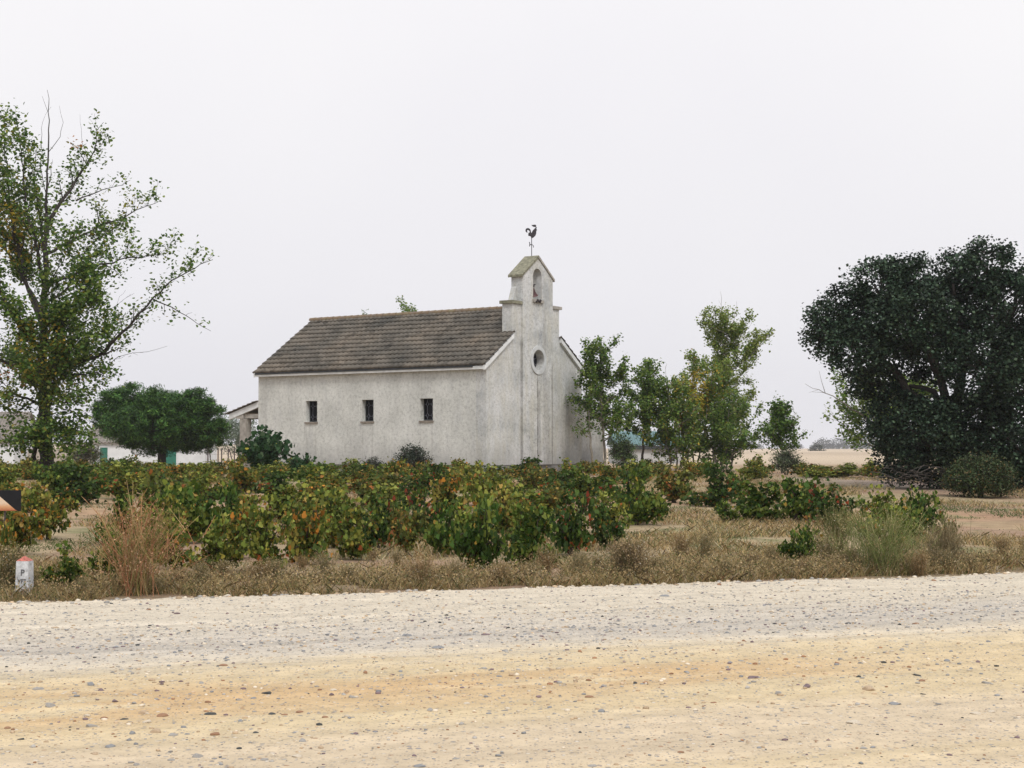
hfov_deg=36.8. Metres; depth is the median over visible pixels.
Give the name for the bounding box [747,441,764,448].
tree
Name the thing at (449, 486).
grape vine
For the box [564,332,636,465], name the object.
poplar tree
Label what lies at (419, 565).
dry weed
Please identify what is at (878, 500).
grape vine
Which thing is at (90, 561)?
grape vine
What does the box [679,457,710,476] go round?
grape vine
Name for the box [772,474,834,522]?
grape vine
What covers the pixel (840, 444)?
tree
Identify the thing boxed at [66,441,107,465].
shrub
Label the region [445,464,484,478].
grape vine
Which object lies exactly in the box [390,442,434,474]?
shrub
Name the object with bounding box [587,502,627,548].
grape vine
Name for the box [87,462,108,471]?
grape vine
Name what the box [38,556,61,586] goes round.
dry weed
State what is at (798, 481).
grape vine
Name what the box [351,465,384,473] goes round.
grape vine
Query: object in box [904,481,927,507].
grape vine
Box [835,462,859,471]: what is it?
grape vine
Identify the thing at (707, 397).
poplar tree
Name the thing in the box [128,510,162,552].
grape vine
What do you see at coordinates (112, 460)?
grape vine
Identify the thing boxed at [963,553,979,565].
dry weed
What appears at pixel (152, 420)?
pine tree
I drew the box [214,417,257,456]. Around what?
poplar tree
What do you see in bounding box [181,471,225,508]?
grape vine
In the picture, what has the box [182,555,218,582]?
dry weed
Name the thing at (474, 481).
grape vine
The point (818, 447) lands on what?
tree
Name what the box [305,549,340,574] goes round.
dry weed
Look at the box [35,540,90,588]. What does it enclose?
grape vine
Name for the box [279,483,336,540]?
grape vine
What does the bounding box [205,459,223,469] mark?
grape vine
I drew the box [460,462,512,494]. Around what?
grape vine
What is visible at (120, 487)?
grape vine
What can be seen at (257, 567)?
dry weed
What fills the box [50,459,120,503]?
grape vine
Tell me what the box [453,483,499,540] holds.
grape vine
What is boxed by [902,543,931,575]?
dry weed
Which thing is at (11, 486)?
grape vine
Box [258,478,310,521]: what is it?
grape vine
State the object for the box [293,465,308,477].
grape vine
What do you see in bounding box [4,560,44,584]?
dry weed
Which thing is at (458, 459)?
grape vine
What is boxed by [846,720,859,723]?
stone
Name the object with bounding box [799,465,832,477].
grape vine
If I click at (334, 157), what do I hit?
sky
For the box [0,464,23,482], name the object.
grape vine
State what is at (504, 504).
grape vine
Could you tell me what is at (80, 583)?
dry weed
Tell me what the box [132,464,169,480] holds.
grape vine
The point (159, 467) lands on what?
grape vine
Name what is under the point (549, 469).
grape vine
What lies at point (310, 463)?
grape vine
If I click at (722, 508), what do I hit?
grape vine
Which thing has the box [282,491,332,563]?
grape vine
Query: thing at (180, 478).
grape vine
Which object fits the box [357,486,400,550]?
grape vine
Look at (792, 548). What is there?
grape vine
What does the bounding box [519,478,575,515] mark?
grape vine
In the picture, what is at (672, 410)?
poplar tree
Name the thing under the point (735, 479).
grape vine
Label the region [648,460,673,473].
grape vine
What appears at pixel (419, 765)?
stone
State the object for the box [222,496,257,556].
grape vine
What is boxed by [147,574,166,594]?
dry weed
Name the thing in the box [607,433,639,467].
shrub
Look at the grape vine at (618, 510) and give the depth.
28.20 m
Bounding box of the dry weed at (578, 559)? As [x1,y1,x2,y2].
[563,547,595,572]
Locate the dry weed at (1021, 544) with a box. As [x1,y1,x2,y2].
[1018,536,1023,552]
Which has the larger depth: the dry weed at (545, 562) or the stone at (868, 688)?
the dry weed at (545, 562)
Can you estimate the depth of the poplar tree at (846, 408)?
66.21 m
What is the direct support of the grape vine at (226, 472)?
on the ground at (992, 523)
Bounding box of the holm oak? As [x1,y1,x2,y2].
[797,235,1023,489]
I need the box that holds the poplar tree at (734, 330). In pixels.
[673,291,774,465]
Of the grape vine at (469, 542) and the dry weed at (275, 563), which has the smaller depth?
the dry weed at (275, 563)
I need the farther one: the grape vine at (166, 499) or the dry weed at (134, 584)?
the grape vine at (166, 499)
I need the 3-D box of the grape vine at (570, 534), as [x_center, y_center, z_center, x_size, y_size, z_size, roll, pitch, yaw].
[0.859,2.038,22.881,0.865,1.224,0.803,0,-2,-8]
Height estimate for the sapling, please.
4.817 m
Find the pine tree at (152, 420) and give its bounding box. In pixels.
[89,381,233,462]
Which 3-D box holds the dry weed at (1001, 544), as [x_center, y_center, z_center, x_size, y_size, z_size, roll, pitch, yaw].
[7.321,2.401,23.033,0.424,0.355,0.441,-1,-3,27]
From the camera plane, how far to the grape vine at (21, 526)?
22.45 m
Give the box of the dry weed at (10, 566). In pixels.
[0,531,37,589]
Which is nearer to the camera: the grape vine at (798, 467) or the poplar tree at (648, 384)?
the grape vine at (798, 467)
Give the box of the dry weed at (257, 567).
[242,557,277,584]
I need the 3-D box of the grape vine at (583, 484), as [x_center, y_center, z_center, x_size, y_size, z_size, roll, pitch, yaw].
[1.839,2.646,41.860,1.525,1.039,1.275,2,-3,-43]
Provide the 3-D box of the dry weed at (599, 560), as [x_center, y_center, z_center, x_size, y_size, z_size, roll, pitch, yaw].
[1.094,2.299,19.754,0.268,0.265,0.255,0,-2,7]
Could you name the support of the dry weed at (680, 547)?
on the ground at (992, 523)
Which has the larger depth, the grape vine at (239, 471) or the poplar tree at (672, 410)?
the poplar tree at (672, 410)
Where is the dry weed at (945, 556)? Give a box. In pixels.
[930,544,958,567]
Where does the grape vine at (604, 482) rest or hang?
on the ground at (992, 523)
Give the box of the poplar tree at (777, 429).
[745,391,812,473]
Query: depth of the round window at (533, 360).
74.71 m
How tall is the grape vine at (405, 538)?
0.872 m
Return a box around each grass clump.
[814,496,950,575]
[918,512,977,562]
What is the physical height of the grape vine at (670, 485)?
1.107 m
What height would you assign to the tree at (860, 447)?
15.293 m
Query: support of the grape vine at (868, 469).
on the ground at (992, 523)
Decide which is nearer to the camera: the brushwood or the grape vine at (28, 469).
the brushwood
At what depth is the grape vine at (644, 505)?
30.55 m
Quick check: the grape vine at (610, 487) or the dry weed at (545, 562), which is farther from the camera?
the grape vine at (610, 487)
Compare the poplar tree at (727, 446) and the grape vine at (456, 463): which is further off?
the poplar tree at (727, 446)
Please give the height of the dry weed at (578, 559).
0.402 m
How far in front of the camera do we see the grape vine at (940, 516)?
25.00 m
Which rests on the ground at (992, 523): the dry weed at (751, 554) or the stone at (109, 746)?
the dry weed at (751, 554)
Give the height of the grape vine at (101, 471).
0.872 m
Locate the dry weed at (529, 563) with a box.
[521,557,542,576]
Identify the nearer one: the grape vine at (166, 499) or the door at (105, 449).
the grape vine at (166, 499)
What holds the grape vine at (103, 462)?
on the ground at (992, 523)
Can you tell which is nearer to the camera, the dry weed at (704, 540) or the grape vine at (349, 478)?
the dry weed at (704, 540)
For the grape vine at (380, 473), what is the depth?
47.37 m
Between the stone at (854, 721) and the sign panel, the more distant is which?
the sign panel
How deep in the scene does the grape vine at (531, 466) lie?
49.11 m
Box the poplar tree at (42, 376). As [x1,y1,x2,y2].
[0,90,218,470]
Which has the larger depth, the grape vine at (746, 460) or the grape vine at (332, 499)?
the grape vine at (746, 460)
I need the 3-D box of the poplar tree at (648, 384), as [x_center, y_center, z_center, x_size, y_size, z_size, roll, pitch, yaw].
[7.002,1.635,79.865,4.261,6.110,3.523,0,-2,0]
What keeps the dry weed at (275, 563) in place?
on the ground at (992, 523)
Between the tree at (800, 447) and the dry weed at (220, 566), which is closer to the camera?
the dry weed at (220, 566)
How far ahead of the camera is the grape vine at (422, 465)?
56.08 m
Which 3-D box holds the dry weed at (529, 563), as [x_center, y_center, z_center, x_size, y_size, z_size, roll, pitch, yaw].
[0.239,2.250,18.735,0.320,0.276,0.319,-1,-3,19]
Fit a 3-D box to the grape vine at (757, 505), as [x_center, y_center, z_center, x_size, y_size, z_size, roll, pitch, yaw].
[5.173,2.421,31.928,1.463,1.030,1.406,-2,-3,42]
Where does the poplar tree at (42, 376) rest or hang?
on the ground at (992, 523)
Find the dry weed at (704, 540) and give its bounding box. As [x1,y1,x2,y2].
[687,528,722,557]
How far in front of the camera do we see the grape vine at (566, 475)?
38.98 m
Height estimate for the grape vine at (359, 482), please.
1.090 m
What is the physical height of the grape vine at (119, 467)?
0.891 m
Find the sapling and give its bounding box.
[568,378,612,461]
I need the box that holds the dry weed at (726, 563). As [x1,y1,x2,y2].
[715,557,736,572]
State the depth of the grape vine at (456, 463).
61.76 m
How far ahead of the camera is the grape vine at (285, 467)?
62.06 m
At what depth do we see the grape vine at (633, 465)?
55.96 m
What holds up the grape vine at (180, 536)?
on the ground at (992, 523)
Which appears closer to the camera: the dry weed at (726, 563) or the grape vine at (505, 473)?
the dry weed at (726, 563)
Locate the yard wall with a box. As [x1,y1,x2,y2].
[28,449,67,461]
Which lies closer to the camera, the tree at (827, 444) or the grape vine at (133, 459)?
the grape vine at (133, 459)
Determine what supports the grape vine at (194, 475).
on the ground at (992, 523)
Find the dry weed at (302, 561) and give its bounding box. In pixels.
[294,553,308,569]
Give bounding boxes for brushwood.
[854,464,952,483]
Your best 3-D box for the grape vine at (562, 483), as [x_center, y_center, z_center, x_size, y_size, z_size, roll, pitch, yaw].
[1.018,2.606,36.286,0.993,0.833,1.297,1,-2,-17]
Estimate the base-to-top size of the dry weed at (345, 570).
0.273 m
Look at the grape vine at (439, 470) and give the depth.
45.95 m
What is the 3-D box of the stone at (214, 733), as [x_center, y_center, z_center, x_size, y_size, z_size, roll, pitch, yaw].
[-1.682,1.987,8.706,0.057,0.037,0.050,-1,-2,14]
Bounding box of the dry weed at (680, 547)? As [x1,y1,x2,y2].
[661,524,698,555]
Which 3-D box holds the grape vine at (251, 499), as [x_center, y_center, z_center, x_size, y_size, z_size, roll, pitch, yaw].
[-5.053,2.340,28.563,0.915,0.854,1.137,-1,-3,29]
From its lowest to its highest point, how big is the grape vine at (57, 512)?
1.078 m
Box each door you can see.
[99,446,108,463]
[166,450,176,465]
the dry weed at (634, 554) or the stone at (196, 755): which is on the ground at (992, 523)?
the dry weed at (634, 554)
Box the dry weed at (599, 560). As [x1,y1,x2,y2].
[591,554,603,567]
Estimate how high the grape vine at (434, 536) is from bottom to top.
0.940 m
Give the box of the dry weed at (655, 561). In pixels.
[646,553,666,570]
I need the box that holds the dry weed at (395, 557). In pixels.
[384,548,408,565]
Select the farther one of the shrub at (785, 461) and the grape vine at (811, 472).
the shrub at (785, 461)
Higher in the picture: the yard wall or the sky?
the sky
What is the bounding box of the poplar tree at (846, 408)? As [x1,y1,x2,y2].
[806,367,938,466]
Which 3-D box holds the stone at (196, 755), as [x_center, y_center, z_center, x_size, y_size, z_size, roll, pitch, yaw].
[-1.653,1.959,8.075,0.059,0.043,0.055,-1,-2,14]
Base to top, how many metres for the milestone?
0.573 m
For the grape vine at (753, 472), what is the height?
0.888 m
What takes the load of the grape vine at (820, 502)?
on the ground at (992, 523)
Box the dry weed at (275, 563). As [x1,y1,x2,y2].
[263,553,292,580]
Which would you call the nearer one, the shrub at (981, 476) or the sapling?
the shrub at (981, 476)
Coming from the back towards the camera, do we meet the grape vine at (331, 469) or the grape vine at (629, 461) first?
the grape vine at (629, 461)
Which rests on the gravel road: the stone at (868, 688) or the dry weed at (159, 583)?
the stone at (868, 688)
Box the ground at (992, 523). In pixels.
[0,443,1023,602]
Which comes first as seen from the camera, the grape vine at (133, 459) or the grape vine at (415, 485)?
the grape vine at (415, 485)
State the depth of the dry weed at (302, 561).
19.98 m
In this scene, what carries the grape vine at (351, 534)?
on the ground at (992, 523)
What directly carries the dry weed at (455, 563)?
on the ground at (992, 523)
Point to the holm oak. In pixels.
(934, 334)
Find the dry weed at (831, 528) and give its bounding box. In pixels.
[810,493,861,554]
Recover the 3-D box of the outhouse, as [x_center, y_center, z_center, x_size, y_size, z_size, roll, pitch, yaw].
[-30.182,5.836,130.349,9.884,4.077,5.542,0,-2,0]
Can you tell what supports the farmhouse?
on the ground at (992, 523)
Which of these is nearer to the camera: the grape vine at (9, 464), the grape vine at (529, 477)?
the grape vine at (529, 477)
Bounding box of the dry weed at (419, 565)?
[399,545,444,584]
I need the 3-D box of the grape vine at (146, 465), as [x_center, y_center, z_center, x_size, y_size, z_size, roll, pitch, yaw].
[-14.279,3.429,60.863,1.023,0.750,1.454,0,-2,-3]
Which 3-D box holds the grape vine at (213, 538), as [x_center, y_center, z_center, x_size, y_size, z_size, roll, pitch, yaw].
[-3.751,2.040,19.506,0.701,0.861,0.748,-1,-3,23]
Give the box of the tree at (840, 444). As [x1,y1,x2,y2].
[829,437,849,448]
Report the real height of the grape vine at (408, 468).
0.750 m
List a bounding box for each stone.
[32,687,43,689]
[45,702,55,707]
[105,744,115,747]
[150,728,160,732]
[157,713,168,716]
[192,753,202,757]
[204,712,216,714]
[210,732,219,735]
[413,764,425,766]
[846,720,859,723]
[862,685,874,690]
[888,702,900,704]
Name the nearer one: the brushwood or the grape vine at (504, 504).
the grape vine at (504, 504)
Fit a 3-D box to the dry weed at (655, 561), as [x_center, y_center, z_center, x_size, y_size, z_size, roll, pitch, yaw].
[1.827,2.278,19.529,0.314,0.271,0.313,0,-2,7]
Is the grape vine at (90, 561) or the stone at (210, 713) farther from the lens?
the grape vine at (90, 561)
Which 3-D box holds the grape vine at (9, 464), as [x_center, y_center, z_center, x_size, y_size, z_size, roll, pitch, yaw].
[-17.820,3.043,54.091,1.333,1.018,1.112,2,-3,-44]
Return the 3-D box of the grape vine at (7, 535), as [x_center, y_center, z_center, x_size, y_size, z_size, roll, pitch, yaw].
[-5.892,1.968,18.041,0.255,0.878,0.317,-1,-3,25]
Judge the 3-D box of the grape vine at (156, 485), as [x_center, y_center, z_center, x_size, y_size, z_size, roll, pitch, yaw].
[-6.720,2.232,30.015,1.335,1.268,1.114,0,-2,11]
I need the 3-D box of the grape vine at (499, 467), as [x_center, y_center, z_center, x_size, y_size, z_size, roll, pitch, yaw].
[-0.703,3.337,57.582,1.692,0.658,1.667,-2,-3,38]
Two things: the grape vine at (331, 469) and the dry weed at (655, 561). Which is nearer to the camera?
the dry weed at (655, 561)
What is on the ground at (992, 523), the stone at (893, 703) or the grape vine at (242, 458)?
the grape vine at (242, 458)
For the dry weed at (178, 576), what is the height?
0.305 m
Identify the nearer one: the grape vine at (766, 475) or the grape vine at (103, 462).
the grape vine at (766, 475)
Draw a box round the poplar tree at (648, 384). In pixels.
[610,357,683,459]
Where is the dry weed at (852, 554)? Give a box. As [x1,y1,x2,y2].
[838,546,860,563]
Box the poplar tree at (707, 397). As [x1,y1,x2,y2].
[657,348,734,461]
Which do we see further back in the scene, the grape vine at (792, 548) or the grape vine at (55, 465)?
the grape vine at (55, 465)
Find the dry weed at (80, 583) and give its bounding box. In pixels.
[71,574,93,596]
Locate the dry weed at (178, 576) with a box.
[167,565,193,583]
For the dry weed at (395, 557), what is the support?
on the ground at (992, 523)
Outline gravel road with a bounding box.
[0,573,1023,767]
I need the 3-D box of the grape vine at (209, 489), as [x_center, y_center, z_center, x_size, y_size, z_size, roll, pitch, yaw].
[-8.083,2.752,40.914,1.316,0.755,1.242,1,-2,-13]
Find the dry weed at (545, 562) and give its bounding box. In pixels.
[527,544,560,573]
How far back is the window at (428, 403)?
73.23 m
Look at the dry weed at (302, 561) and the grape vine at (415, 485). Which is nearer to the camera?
the dry weed at (302, 561)
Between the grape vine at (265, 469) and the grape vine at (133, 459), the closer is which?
the grape vine at (265, 469)
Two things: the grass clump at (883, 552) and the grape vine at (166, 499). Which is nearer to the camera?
the grass clump at (883, 552)
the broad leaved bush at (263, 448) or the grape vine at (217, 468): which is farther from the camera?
the broad leaved bush at (263, 448)
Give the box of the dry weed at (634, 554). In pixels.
[597,530,663,574]
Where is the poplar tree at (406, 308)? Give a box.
[396,295,416,311]
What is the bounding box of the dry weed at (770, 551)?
[761,546,780,561]
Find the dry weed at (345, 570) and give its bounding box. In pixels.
[337,562,358,580]
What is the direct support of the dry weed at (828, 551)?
on the ground at (992, 523)
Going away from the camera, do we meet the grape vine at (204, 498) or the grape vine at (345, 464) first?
the grape vine at (204, 498)
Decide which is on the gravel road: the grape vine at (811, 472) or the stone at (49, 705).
the stone at (49, 705)
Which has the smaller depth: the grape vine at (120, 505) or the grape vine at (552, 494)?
the grape vine at (120, 505)
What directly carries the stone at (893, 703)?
on the gravel road
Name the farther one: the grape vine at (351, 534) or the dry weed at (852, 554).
the grape vine at (351, 534)
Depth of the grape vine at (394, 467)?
50.34 m
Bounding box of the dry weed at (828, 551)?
[810,529,848,560]
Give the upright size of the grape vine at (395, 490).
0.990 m
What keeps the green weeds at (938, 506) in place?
on the ground at (992, 523)
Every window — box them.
[304,401,317,423]
[360,400,373,422]
[419,399,433,421]
[530,346,546,374]
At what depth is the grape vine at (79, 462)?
59.47 m
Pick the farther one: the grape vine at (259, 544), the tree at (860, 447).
the tree at (860, 447)
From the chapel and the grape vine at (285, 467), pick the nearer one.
the grape vine at (285, 467)
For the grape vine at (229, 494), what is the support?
on the ground at (992, 523)
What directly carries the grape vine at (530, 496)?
on the ground at (992, 523)
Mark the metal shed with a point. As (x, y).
(648, 452)
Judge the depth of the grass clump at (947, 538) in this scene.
20.69 m
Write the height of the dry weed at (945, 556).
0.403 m
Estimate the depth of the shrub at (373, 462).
70.28 m
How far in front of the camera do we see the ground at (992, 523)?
32.07 m
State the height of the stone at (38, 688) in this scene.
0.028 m
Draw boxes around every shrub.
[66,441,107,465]
[361,456,384,469]
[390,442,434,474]
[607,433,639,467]
[767,447,808,474]
[935,448,1023,497]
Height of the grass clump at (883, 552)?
1.077 m
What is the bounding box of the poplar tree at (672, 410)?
[635,364,709,470]
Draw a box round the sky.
[0,0,1023,447]
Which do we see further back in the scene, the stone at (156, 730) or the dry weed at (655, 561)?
the dry weed at (655, 561)
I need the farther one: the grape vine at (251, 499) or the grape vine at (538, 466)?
the grape vine at (538, 466)
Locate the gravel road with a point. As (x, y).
(284, 745)
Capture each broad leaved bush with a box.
[229,424,294,468]
[282,451,316,471]
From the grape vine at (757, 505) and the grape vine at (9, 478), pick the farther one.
the grape vine at (9, 478)
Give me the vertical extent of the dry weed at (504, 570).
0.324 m
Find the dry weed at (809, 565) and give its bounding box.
[793,553,817,570]
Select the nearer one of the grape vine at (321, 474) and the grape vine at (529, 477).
the grape vine at (321, 474)
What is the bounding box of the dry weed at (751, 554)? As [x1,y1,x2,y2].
[743,548,765,563]
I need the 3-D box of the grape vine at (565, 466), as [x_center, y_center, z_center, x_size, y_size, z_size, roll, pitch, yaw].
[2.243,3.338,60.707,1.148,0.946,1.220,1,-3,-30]
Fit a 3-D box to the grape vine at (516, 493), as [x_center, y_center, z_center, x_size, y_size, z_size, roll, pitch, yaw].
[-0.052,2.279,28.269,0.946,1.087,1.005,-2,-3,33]
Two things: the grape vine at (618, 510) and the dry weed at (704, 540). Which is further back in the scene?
the grape vine at (618, 510)
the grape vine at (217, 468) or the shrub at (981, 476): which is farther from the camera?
the grape vine at (217, 468)
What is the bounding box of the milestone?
[15,556,33,595]
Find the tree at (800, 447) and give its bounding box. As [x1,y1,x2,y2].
[783,441,802,448]
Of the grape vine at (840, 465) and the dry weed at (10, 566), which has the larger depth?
the grape vine at (840, 465)
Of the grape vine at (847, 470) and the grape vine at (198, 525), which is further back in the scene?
the grape vine at (847, 470)
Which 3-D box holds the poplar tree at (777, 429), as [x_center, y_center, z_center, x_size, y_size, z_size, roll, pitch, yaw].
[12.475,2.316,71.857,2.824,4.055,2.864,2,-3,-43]
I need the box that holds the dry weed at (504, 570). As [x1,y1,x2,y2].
[489,560,517,583]
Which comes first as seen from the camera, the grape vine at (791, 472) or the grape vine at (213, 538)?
the grape vine at (213, 538)
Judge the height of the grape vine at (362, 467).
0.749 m
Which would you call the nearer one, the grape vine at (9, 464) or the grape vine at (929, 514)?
the grape vine at (929, 514)
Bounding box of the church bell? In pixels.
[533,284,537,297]
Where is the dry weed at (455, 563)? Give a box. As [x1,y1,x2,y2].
[441,556,473,577]
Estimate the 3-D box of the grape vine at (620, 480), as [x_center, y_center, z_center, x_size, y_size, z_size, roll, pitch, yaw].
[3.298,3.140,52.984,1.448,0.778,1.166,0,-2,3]
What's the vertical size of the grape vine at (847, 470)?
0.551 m
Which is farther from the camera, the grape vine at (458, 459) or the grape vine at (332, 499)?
the grape vine at (458, 459)
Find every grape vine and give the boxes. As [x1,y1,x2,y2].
[0,456,27,476]
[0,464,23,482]
[0,465,29,487]
[0,476,55,512]
[0,487,54,553]
[0,518,16,566]
[17,459,51,479]
[27,479,86,539]
[30,460,61,488]
[35,454,94,490]
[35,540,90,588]
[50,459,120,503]
[72,459,87,472]
[83,465,110,488]
[86,522,128,575]
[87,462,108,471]
[89,461,153,498]
[89,489,150,544]
[93,459,131,480]
[94,456,130,471]
[97,458,108,466]
[125,454,140,466]
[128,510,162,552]
[129,459,151,466]
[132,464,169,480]
[134,466,174,494]
[136,484,193,543]
[137,466,197,511]
[140,461,162,469]
[143,473,193,498]
[146,509,200,568]
[149,477,230,543]
[151,460,175,477]
[166,463,190,478]
[174,462,221,487]
[178,511,245,571]
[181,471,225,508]
[193,474,232,499]
[196,469,228,481]
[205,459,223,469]
[211,464,226,475]
[214,480,263,527]
[215,467,257,479]
[220,458,259,493]
[221,487,276,524]
[222,453,249,467]
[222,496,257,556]
[232,494,294,568]
[246,468,301,499]
[252,463,289,482]
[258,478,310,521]
[270,459,290,472]
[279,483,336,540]
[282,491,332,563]
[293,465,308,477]
[294,460,329,482]
[297,466,349,491]
[297,472,349,504]
[304,485,362,547]
[325,463,350,480]
[326,497,383,559]
[328,476,354,492]
[337,458,373,475]
[342,465,407,505]
[342,481,430,526]
[345,462,376,480]
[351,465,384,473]
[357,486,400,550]
[363,464,406,484]
[384,470,413,499]
[385,456,413,478]
[386,502,431,554]
[387,466,422,479]
[398,481,442,538]
[403,464,438,494]
[404,458,436,480]
[420,498,466,555]
[426,461,450,489]
[427,465,473,509]
[443,459,463,468]
[443,494,522,569]
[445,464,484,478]
[450,457,470,475]
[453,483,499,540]
[458,460,511,503]
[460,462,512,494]
[484,464,516,479]
[490,478,541,520]
[490,484,538,533]
[493,477,561,518]
[498,466,521,478]
[500,497,566,566]
[508,465,547,489]
[510,455,542,474]
[515,464,555,481]
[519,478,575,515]
[526,461,556,482]
[535,466,597,504]
[539,477,574,506]
[546,467,570,477]
[547,480,599,555]
[554,462,599,495]
[557,457,585,477]
[580,459,598,473]
[582,490,637,528]
[587,464,626,483]
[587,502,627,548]
[588,474,616,494]
[592,459,617,486]
[595,462,671,516]
[607,467,671,524]
[617,459,653,471]
[619,458,654,480]
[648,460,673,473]
[648,465,658,475]
[653,463,699,502]
[670,461,711,474]
[678,458,746,506]
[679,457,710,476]
[710,498,740,522]
[724,476,791,521]
[727,471,756,499]
[735,459,769,479]
[743,453,768,472]
[744,467,772,477]
[745,457,776,472]
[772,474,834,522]
[776,527,817,560]
[783,465,810,474]
[791,461,828,473]
[795,463,809,494]
[795,465,864,476]
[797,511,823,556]
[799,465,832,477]
[802,477,859,522]
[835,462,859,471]
[855,483,902,538]
[860,458,882,477]
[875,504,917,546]
[896,487,942,536]
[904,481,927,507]
[935,510,959,537]
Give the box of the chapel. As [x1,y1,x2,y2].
[224,225,603,473]
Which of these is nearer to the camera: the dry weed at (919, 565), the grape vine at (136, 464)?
the dry weed at (919, 565)
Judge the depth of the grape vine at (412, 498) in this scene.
26.33 m
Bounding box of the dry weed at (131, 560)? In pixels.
[69,464,222,596]
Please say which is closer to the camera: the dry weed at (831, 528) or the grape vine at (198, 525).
the dry weed at (831, 528)
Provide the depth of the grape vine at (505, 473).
59.91 m
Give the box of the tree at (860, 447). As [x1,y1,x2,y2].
[848,439,870,448]
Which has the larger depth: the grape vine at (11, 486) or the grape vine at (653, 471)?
the grape vine at (653, 471)
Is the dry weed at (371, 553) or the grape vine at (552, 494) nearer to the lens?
the dry weed at (371, 553)
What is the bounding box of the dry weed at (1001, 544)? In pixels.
[985,534,1015,554]
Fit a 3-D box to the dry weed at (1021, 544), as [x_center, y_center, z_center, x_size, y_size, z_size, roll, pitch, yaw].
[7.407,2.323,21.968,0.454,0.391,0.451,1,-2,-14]
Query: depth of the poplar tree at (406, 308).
104.24 m
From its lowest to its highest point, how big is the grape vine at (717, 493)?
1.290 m
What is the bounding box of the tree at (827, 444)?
[813,437,833,448]
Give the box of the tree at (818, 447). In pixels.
[808,443,825,450]
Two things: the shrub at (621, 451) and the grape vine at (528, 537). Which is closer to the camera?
the grape vine at (528, 537)
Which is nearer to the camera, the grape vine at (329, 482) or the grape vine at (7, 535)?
the grape vine at (7, 535)
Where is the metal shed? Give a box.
[606,431,681,463]
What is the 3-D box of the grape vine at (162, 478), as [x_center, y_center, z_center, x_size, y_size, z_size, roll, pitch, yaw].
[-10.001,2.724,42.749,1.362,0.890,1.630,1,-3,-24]
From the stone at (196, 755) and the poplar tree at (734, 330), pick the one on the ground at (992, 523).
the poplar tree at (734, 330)
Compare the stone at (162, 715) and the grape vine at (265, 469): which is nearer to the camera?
the stone at (162, 715)
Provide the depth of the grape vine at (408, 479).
40.31 m
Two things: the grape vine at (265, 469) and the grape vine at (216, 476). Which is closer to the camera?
the grape vine at (265, 469)
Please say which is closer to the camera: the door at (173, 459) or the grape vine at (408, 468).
the grape vine at (408, 468)
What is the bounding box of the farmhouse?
[0,411,35,467]
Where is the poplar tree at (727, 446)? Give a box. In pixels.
[688,388,766,470]
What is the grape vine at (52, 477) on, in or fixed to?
on the ground at (992, 523)
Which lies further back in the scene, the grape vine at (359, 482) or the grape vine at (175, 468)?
the grape vine at (175, 468)
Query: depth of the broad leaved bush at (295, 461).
64.77 m
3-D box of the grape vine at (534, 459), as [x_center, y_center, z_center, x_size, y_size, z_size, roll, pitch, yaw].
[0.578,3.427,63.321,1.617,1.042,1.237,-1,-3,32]
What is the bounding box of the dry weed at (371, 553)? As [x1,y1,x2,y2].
[366,549,382,560]
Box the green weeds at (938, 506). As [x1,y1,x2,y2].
[6,500,1023,575]
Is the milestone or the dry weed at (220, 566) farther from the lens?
the dry weed at (220, 566)
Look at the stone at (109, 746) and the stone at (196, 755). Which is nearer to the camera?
the stone at (196, 755)
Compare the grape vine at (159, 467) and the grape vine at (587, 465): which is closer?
the grape vine at (159, 467)
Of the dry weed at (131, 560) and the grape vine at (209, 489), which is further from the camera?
the grape vine at (209, 489)
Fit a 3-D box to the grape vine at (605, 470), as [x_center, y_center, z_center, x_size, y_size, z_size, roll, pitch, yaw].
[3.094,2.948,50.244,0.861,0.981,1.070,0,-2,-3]
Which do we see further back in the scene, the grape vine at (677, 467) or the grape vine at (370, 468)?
the grape vine at (677, 467)
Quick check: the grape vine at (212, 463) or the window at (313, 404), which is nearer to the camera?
the grape vine at (212, 463)
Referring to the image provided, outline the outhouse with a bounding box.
[93,430,216,465]
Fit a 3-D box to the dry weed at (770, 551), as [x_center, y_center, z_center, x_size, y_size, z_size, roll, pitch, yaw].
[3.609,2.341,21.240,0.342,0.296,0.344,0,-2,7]
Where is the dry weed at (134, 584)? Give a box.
[124,576,146,593]
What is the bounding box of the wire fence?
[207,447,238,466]
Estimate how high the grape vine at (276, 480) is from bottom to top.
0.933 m
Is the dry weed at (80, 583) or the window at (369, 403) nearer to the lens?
the dry weed at (80, 583)
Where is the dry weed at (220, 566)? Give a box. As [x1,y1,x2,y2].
[211,559,235,578]
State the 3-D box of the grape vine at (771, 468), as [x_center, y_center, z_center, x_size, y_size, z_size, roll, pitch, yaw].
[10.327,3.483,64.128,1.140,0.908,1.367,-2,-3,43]
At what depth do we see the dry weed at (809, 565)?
19.75 m

